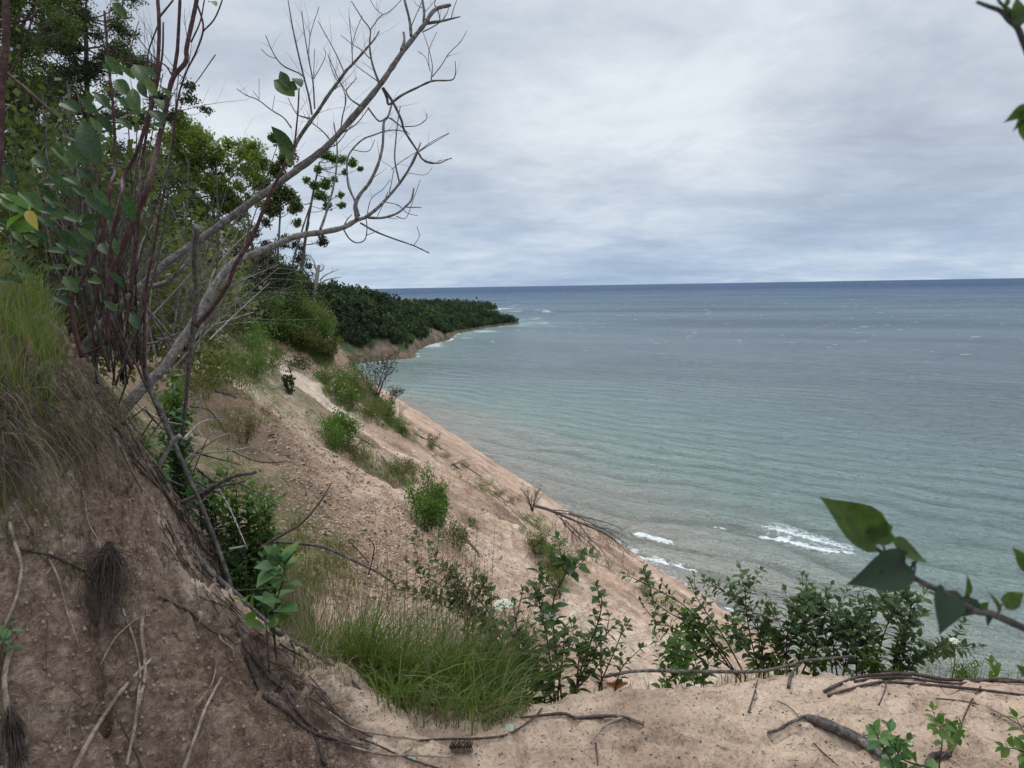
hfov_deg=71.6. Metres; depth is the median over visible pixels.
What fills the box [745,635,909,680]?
leafy plant
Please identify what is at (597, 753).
stick
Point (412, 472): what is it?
bush
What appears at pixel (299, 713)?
root
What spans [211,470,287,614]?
leafy plant
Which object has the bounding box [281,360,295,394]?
bush
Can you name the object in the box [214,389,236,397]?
stick
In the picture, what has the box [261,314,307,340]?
shrub
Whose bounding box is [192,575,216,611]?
rootlet
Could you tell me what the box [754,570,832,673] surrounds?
dogwood
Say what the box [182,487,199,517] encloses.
leafy plant
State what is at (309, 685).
rootlet
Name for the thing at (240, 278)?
shrub
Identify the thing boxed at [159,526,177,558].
rootlet
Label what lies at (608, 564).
grass clump
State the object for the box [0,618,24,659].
leafy plant
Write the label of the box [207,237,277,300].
tree
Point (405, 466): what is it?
bush
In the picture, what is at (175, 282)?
shrub
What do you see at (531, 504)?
twiggy shrub
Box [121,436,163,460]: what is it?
rootlet
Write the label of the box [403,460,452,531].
bush
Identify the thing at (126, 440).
rootlet
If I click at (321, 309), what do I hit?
shrub
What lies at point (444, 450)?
stick
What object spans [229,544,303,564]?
dead stick
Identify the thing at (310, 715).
rootlet
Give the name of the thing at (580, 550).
grass clump
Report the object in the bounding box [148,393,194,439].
dead stick
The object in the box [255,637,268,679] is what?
rootlet
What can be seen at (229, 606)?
rootlet
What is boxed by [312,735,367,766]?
root
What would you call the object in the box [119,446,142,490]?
rootlet
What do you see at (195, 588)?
rootlet
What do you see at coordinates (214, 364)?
bush
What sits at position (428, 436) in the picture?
twiggy shrub
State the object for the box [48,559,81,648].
root
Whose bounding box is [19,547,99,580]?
root
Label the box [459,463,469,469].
grass clump
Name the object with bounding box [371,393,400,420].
bush
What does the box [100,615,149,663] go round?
root
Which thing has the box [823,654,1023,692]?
vine
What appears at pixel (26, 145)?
shrub
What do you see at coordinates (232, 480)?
dead stick
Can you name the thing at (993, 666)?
leafy plant
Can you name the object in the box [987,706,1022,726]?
stick
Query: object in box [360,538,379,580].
dead stick
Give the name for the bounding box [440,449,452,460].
grass clump
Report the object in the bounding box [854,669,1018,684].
vine
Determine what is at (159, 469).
rootlet
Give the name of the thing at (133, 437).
rootlet
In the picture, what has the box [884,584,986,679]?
dogwood
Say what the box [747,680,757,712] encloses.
stick
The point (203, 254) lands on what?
tree
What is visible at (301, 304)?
shrub
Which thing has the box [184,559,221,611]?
rootlet
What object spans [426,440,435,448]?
bush
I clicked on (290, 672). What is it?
rootlet
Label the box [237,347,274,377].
bush
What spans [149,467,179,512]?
rootlet
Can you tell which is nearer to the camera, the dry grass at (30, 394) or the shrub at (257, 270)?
the dry grass at (30, 394)
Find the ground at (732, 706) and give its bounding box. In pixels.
[0,272,1023,767]
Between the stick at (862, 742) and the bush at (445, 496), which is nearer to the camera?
the stick at (862, 742)
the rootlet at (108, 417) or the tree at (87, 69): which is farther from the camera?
the tree at (87, 69)
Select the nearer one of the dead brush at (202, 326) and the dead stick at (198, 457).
the dead stick at (198, 457)
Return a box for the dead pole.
[179,225,200,442]
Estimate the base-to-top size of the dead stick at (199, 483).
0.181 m
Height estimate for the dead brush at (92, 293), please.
2.042 m
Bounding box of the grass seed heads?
[282,488,552,657]
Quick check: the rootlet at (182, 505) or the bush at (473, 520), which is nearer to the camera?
the rootlet at (182, 505)
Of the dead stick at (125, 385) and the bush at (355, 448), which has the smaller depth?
the dead stick at (125, 385)
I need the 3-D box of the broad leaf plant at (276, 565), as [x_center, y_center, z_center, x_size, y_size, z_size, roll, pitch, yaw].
[-0.798,0.750,2.446,0.176,0.436,0.159,-5,9,-26]
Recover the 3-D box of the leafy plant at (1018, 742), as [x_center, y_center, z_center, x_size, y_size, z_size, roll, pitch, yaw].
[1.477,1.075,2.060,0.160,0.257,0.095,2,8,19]
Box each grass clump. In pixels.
[424,437,440,449]
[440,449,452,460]
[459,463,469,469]
[471,474,504,490]
[493,488,507,496]
[507,494,522,504]
[574,547,588,560]
[598,556,618,571]
[605,561,638,579]
[660,595,678,607]
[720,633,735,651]
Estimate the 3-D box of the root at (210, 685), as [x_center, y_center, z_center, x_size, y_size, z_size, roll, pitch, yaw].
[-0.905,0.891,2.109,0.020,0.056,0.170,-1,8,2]
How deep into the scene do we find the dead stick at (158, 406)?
2.89 m
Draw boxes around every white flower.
[493,598,515,679]
[544,612,557,702]
[949,637,959,677]
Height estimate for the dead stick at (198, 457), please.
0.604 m
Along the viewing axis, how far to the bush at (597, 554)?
48.99 m
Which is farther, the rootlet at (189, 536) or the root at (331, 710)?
the rootlet at (189, 536)
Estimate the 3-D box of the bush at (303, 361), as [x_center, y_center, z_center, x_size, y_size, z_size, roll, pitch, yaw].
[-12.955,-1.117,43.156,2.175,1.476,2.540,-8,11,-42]
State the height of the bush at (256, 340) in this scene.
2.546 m
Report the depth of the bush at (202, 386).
18.75 m
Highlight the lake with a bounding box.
[355,278,1023,679]
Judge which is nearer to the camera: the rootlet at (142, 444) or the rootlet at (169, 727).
the rootlet at (169, 727)
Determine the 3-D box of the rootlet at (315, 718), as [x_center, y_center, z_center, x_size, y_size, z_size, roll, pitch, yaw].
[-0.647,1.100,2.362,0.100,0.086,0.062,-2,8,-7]
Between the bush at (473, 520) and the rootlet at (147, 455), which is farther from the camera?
the bush at (473, 520)
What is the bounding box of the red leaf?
[607,682,627,687]
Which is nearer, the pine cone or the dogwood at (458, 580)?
the pine cone
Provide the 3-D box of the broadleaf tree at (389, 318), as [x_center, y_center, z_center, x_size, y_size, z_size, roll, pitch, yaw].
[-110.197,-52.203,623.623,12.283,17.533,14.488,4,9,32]
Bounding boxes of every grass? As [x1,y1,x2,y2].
[0,237,162,557]
[0,241,90,580]
[193,325,698,621]
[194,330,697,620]
[223,512,603,726]
[246,545,694,746]
[256,627,559,745]
[542,646,1023,702]
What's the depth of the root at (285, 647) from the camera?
2.52 m
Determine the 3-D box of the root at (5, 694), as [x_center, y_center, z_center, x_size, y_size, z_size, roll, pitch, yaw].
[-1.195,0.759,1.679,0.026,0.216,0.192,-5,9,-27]
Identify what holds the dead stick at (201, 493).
on the ground at (732, 706)
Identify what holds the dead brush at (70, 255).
on the ground at (732, 706)
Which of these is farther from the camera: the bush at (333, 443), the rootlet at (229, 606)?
the bush at (333, 443)
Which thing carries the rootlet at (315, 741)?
on the ground at (732, 706)
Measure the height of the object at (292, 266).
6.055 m
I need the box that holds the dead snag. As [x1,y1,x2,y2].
[309,251,339,305]
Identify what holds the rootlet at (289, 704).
on the ground at (732, 706)
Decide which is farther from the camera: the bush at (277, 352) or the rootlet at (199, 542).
the bush at (277, 352)
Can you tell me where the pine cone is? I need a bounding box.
[449,739,472,754]
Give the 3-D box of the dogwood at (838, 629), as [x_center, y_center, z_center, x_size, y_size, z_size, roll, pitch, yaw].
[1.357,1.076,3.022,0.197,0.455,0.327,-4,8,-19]
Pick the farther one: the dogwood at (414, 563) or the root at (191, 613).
the dogwood at (414, 563)
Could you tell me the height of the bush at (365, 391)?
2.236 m
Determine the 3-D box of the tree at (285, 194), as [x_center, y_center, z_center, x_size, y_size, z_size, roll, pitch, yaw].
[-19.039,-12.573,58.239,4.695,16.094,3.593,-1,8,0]
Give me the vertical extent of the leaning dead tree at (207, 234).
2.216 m
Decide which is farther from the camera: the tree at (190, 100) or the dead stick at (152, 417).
the tree at (190, 100)
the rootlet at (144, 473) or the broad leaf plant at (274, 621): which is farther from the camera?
the rootlet at (144, 473)
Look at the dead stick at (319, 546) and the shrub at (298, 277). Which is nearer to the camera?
the dead stick at (319, 546)
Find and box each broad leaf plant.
[233,592,290,673]
[252,540,302,661]
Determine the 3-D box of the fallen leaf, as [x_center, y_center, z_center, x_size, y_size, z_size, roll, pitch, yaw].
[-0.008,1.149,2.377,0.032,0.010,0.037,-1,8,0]
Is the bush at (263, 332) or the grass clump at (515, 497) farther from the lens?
the grass clump at (515, 497)
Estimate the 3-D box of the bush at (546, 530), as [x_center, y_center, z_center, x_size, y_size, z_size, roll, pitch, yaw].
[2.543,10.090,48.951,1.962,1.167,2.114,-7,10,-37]
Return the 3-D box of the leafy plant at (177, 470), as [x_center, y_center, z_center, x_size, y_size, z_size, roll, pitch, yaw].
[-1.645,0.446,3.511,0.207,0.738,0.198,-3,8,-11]
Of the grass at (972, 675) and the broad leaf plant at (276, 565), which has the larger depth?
the grass at (972, 675)
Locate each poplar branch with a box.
[820,497,1023,675]
[976,0,1023,139]
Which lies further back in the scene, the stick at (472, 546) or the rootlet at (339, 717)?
the stick at (472, 546)
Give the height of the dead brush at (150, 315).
1.222 m
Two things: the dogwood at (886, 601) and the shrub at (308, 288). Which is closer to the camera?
the dogwood at (886, 601)
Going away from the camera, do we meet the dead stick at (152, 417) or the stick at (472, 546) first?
the dead stick at (152, 417)
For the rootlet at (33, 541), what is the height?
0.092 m
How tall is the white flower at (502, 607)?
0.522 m
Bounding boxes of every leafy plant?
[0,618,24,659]
[141,435,173,484]
[152,367,196,510]
[152,398,197,515]
[181,456,232,564]
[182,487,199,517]
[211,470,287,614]
[215,532,283,618]
[246,481,285,635]
[649,599,733,686]
[651,640,705,688]
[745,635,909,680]
[865,718,937,767]
[923,701,968,767]
[949,657,981,677]
[985,654,1006,677]
[994,707,1023,767]
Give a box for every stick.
[119,355,135,404]
[139,327,233,587]
[141,407,182,424]
[144,409,165,431]
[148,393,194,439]
[156,434,181,470]
[167,426,209,489]
[171,408,208,438]
[176,471,256,504]
[182,418,221,439]
[182,533,360,689]
[184,394,251,461]
[186,503,218,519]
[189,405,229,437]
[189,450,239,464]
[194,480,231,498]
[196,467,229,485]
[203,480,245,495]
[207,472,247,548]
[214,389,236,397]
[216,472,286,507]
[226,447,290,468]
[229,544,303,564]
[258,482,331,549]
[272,540,420,584]
[347,540,368,563]
[357,437,383,458]
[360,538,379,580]
[415,433,481,476]
[419,707,542,741]
[465,537,479,556]
[478,486,524,522]
[520,709,611,720]
[573,714,643,725]
[590,717,622,743]
[595,739,615,765]
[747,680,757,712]
[767,710,891,767]
[787,663,801,688]
[805,713,886,758]
[813,743,837,765]
[878,682,886,705]
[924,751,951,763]
[936,696,978,704]
[951,686,981,752]
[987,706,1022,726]
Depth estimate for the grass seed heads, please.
2.89 m
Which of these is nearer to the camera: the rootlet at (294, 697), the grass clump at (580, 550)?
the rootlet at (294, 697)
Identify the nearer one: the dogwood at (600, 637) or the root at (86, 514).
the root at (86, 514)
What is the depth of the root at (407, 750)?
2.26 m
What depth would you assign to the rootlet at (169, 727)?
1.94 m
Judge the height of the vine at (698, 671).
0.201 m
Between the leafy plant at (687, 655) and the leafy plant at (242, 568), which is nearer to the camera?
the leafy plant at (687, 655)
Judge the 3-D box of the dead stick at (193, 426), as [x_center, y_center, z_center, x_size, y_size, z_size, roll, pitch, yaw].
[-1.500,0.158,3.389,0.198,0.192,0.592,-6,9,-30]
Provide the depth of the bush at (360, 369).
46.80 m
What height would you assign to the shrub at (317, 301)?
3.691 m
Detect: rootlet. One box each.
[20,688,54,711]
[22,560,57,604]
[23,523,33,564]
[26,583,61,625]
[43,619,56,677]
[46,704,71,748]
[47,540,51,606]
[66,682,91,710]
[69,705,88,750]
[105,415,153,462]
[108,619,128,666]
[109,421,166,456]
[113,422,158,464]
[115,428,163,456]
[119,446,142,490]
[121,422,162,469]
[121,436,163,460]
[124,422,146,454]
[125,620,129,676]
[129,450,170,482]
[132,460,165,494]
[138,455,186,490]
[140,471,180,489]
[143,441,173,483]
[146,454,176,498]
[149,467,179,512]
[151,461,187,499]
[153,466,180,519]
[157,709,182,756]
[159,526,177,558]
[161,479,208,527]
[161,542,175,575]
[164,516,196,573]
[164,529,216,550]
[165,490,191,548]
[165,525,186,565]
[165,590,206,643]
[169,496,197,523]
[176,499,208,555]
[176,510,200,551]
[177,496,217,533]
[179,686,196,740]
[180,509,208,544]
[183,561,213,602]
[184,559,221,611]
[188,525,216,561]
[192,562,228,603]
[192,568,201,609]
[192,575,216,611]
[192,625,210,681]
[196,521,217,558]
[211,560,247,601]
[212,587,249,633]
[249,644,267,691]
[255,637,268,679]
[255,638,290,670]
[270,660,325,697]
[273,646,311,667]
[281,677,307,721]
[288,676,305,735]
[292,682,336,723]
[294,679,330,696]
[300,685,315,757]
[302,705,330,729]
[308,675,345,718]
[309,718,322,763]
[311,710,362,750]
[321,693,364,743]
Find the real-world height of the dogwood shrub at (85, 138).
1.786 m
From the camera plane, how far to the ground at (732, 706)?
2.40 m
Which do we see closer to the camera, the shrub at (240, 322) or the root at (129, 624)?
the root at (129, 624)
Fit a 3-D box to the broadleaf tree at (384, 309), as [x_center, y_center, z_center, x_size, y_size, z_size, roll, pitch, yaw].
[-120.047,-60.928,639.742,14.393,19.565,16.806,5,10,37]
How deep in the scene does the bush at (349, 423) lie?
27.21 m
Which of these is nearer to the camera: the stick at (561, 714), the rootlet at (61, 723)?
the rootlet at (61, 723)
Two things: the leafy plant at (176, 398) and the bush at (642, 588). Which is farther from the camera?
the bush at (642, 588)
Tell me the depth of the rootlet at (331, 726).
2.35 m
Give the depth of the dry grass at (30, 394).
2.23 m
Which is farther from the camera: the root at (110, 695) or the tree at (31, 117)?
the tree at (31, 117)
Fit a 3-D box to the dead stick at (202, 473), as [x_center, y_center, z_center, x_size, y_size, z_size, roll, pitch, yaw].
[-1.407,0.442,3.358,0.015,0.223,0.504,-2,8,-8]
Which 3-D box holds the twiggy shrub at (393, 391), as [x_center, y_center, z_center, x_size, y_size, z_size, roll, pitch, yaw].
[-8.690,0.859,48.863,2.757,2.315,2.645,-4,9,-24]
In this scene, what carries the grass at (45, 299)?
on the ground at (732, 706)
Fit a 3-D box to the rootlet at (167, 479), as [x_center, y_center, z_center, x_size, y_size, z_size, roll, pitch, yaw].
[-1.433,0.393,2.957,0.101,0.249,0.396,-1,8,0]
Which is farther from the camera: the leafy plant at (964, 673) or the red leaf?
the red leaf
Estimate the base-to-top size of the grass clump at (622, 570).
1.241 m
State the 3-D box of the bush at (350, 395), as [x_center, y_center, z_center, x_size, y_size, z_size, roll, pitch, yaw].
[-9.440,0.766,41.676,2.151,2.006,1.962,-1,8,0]
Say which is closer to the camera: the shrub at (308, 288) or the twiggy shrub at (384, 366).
the twiggy shrub at (384, 366)
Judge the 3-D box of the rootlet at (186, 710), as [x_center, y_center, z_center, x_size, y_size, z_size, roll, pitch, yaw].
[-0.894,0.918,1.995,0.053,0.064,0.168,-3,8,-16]
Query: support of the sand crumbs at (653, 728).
on the ground at (732, 706)
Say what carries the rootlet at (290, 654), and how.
on the ground at (732, 706)
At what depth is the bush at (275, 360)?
32.16 m
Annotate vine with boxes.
[604,647,856,682]
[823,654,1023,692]
[827,662,1023,696]
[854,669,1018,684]
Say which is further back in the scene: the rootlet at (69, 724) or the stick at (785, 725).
the stick at (785, 725)
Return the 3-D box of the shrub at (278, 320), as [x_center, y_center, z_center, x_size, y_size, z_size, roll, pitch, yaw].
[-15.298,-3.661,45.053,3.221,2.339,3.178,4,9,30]
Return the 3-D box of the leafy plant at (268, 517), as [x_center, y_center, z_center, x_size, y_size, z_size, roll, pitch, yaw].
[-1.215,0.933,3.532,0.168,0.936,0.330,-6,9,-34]
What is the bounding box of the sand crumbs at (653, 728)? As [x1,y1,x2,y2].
[259,672,1022,767]
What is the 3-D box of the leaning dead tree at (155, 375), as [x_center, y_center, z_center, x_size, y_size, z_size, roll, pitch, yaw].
[-1.271,-0.826,4.079,0.450,1.858,2.383,6,10,41]
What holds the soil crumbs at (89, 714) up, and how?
on the ground at (732, 706)
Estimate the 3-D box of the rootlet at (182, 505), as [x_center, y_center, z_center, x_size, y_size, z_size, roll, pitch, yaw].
[-1.383,0.509,3.100,0.195,0.255,0.205,-1,8,0]
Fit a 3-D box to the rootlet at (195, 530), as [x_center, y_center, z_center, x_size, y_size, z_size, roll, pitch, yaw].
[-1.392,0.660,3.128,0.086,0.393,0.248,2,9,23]
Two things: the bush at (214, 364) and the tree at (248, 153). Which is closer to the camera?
the bush at (214, 364)
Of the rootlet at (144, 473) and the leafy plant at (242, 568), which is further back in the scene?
the leafy plant at (242, 568)
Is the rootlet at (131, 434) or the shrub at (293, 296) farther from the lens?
the shrub at (293, 296)
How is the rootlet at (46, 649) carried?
on the ground at (732, 706)
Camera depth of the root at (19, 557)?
1.84 m
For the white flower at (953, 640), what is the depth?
2.85 m
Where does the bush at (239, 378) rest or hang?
on the ground at (732, 706)
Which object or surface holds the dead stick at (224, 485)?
attached to the dead stick at (201, 493)
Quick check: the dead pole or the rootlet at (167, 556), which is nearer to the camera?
the rootlet at (167, 556)
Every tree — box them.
[0,0,93,220]
[0,0,157,240]
[2,81,237,271]
[81,0,466,352]
[113,149,198,258]
[120,104,452,413]
[122,55,215,308]
[133,108,268,329]
[163,214,219,291]
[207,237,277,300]
[225,195,293,262]
[246,132,304,258]
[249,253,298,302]
[285,222,329,284]
[290,189,346,265]
[291,149,363,278]
[309,279,327,294]
[358,301,374,312]
[374,306,386,316]
[382,315,394,326]
[534,501,649,576]
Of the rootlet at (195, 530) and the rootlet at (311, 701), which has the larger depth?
the rootlet at (195, 530)
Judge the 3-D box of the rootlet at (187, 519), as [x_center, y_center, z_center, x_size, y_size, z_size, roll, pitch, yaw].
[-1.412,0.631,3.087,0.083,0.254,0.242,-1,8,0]
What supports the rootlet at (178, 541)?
on the ground at (732, 706)
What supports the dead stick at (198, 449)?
on the ground at (732, 706)
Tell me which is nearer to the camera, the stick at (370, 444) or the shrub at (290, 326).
the stick at (370, 444)
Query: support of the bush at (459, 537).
on the ground at (732, 706)
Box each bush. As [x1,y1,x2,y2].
[159,362,230,400]
[184,341,249,394]
[219,346,252,372]
[219,366,261,389]
[224,407,262,443]
[226,322,293,365]
[231,310,280,347]
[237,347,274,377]
[256,352,289,375]
[271,345,285,357]
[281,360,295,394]
[285,354,316,371]
[304,358,359,389]
[316,404,363,445]
[319,421,350,449]
[321,377,348,399]
[331,380,368,411]
[335,436,378,463]
[341,361,369,383]
[347,372,375,399]
[353,396,391,420]
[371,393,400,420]
[383,410,407,429]
[384,454,415,478]
[396,420,410,440]
[401,460,420,475]
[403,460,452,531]
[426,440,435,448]
[431,516,477,552]
[437,487,451,527]
[466,517,476,528]
[520,509,548,529]
[526,530,547,557]
[535,523,559,535]
[540,536,575,579]
[543,566,566,598]
[591,550,600,563]
[637,580,655,597]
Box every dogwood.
[388,521,478,652]
[410,532,509,679]
[476,622,558,705]
[498,530,597,703]
[566,579,623,693]
[584,616,646,690]
[619,560,745,681]
[699,560,778,677]
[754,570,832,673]
[802,580,870,675]
[840,577,907,675]
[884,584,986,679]
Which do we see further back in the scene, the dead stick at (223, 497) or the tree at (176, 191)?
the tree at (176, 191)
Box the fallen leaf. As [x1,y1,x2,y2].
[505,724,513,730]
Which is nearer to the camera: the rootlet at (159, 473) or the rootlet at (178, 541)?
the rootlet at (178, 541)
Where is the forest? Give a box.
[310,279,518,348]
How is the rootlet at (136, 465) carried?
on the ground at (732, 706)
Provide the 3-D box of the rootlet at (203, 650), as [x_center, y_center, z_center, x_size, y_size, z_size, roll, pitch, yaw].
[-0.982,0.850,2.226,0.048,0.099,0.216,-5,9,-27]
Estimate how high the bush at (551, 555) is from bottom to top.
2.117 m
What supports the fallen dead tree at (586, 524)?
on the ground at (732, 706)
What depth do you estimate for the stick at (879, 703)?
2.52 m
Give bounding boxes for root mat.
[0,706,34,767]
[63,540,149,634]
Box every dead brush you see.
[0,75,158,308]
[28,115,193,365]
[39,181,300,372]
[115,179,320,370]
[124,121,311,382]
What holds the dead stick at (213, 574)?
on the ground at (732, 706)
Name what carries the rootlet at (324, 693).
on the ground at (732, 706)
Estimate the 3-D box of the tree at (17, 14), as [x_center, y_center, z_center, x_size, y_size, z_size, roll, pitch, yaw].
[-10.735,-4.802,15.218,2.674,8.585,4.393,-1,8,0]
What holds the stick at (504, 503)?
on the ground at (732, 706)
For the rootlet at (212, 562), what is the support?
on the ground at (732, 706)
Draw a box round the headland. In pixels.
[334,308,518,363]
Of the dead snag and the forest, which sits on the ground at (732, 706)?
the dead snag
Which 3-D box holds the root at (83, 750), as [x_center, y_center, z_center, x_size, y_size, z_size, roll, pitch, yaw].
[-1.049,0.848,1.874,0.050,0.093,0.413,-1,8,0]
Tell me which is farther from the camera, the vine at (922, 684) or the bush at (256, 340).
the bush at (256, 340)
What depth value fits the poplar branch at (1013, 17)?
0.60 m
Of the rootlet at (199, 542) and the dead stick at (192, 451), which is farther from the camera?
the dead stick at (192, 451)
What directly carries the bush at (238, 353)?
on the ground at (732, 706)
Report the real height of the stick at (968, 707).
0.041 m
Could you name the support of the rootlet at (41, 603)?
on the ground at (732, 706)
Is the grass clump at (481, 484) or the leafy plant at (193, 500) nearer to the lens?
the leafy plant at (193, 500)
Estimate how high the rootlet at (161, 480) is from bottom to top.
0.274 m
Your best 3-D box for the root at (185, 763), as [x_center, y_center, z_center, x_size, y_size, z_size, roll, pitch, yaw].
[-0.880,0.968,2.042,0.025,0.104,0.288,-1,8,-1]
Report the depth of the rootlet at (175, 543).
2.59 m
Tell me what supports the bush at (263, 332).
on the ground at (732, 706)
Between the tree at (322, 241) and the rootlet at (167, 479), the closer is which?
the rootlet at (167, 479)
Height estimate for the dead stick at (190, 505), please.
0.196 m
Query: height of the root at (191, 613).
0.229 m
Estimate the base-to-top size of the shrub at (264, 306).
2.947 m
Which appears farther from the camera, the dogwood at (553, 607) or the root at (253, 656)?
the dogwood at (553, 607)
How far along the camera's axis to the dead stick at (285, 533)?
2.96 m
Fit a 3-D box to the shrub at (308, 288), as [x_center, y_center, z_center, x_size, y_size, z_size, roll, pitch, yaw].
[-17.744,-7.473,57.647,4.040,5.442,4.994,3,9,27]
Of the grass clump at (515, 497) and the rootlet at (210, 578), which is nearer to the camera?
the rootlet at (210, 578)
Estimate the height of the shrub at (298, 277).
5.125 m
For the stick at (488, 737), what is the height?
0.053 m
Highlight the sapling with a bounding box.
[0,0,58,232]
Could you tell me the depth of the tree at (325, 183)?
59.91 m
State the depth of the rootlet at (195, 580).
2.49 m
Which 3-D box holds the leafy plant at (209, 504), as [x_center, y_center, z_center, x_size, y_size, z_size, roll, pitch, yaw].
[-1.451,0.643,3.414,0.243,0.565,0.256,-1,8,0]
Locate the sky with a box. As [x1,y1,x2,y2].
[0,0,1023,288]
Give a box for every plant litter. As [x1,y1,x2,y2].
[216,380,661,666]
[261,672,1018,767]
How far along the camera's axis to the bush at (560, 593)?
22.17 m
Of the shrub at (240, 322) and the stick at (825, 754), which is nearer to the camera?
the stick at (825, 754)
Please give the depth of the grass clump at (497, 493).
56.44 m
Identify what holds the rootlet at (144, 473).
on the ground at (732, 706)
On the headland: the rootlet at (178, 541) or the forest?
the forest
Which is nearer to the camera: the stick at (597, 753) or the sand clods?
the stick at (597, 753)
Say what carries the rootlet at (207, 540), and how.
on the ground at (732, 706)
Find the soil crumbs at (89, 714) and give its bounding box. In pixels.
[0,406,349,767]
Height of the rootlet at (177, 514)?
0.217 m
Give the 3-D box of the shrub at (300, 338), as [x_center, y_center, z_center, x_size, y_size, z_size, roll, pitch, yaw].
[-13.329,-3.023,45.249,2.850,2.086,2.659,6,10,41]
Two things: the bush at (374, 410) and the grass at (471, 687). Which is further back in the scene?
the bush at (374, 410)
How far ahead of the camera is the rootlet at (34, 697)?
1.75 m
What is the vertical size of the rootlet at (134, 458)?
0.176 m
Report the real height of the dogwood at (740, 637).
0.584 m
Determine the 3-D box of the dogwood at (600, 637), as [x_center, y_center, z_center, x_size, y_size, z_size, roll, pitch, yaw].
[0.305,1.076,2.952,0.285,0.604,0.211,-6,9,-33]
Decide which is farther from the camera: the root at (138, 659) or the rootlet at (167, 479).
the rootlet at (167, 479)
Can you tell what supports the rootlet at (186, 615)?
on the ground at (732, 706)
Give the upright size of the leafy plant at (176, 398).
1.043 m
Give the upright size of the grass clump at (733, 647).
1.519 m
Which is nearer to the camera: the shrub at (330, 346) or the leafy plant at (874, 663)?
the leafy plant at (874, 663)
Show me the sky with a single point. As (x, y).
(589, 142)
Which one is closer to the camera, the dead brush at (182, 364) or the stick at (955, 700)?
the stick at (955, 700)
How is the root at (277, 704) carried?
on the ground at (732, 706)
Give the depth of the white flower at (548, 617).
2.80 m
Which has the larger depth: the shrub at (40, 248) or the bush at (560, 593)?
the bush at (560, 593)
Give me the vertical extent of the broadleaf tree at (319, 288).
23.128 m
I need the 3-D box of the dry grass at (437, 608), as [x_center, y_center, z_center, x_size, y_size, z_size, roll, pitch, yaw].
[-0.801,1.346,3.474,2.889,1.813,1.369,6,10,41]
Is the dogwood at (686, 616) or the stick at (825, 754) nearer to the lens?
the stick at (825, 754)
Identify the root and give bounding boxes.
[0,521,25,630]
[1,645,13,767]
[13,502,29,535]
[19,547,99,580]
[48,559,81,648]
[72,656,153,767]
[82,490,103,550]
[95,656,146,767]
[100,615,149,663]
[120,603,140,746]
[124,617,146,766]
[159,595,239,645]
[182,677,221,767]
[191,661,216,708]
[218,631,234,656]
[234,621,299,696]
[244,654,388,753]
[270,630,328,669]
[281,680,360,747]
[286,640,295,663]
[308,683,374,737]
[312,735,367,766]
[318,730,452,757]
[328,711,418,740]
[359,736,438,767]
[391,740,413,755]
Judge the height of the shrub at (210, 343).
3.040 m
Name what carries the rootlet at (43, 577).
on the ground at (732, 706)
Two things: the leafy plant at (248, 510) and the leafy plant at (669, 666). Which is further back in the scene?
the leafy plant at (248, 510)
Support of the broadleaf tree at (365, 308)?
on the headland
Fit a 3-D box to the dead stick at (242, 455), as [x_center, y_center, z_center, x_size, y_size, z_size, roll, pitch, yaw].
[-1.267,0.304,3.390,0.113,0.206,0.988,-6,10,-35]
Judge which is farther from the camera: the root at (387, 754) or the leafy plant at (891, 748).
the root at (387, 754)
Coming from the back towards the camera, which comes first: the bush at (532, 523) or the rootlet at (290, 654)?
the bush at (532, 523)
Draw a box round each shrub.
[0,0,314,390]
[0,27,231,357]
[0,107,221,375]
[3,193,266,380]
[99,193,267,397]
[208,295,259,338]
[219,260,254,300]
[225,291,277,330]
[230,254,272,294]
[231,253,300,293]
[233,288,302,328]
[242,277,310,320]
[252,308,297,342]
[259,251,309,301]
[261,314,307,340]
[269,288,321,324]
[283,321,324,351]
[287,300,338,333]
[294,258,322,308]
[298,313,336,347]
[304,329,343,362]
[309,291,327,321]
[309,300,330,318]
[324,312,337,331]
[347,348,400,395]
[367,382,409,409]
[423,432,441,445]
[520,482,546,510]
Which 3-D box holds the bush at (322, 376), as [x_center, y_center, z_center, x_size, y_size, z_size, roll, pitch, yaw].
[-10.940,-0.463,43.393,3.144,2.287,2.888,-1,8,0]
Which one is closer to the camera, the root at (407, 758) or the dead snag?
the root at (407, 758)
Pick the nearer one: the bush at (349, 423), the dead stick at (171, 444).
the dead stick at (171, 444)
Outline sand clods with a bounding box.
[208,375,665,662]
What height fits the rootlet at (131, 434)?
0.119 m
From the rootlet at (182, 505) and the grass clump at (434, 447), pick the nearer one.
the rootlet at (182, 505)
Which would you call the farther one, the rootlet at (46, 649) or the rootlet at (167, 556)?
the rootlet at (167, 556)
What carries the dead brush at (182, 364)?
on the ground at (732, 706)
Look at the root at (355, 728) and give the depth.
2.32 m
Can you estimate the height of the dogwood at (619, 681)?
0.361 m
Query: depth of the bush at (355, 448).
27.08 m
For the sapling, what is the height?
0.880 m
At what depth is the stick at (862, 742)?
2.32 m
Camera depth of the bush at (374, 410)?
42.44 m
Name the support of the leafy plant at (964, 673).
on the ground at (732, 706)
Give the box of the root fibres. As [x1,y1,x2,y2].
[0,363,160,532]
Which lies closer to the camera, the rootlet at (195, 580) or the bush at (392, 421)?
the rootlet at (195, 580)
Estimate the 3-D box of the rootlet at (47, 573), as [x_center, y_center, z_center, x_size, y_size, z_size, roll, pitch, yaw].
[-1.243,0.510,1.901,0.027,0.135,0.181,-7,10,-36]

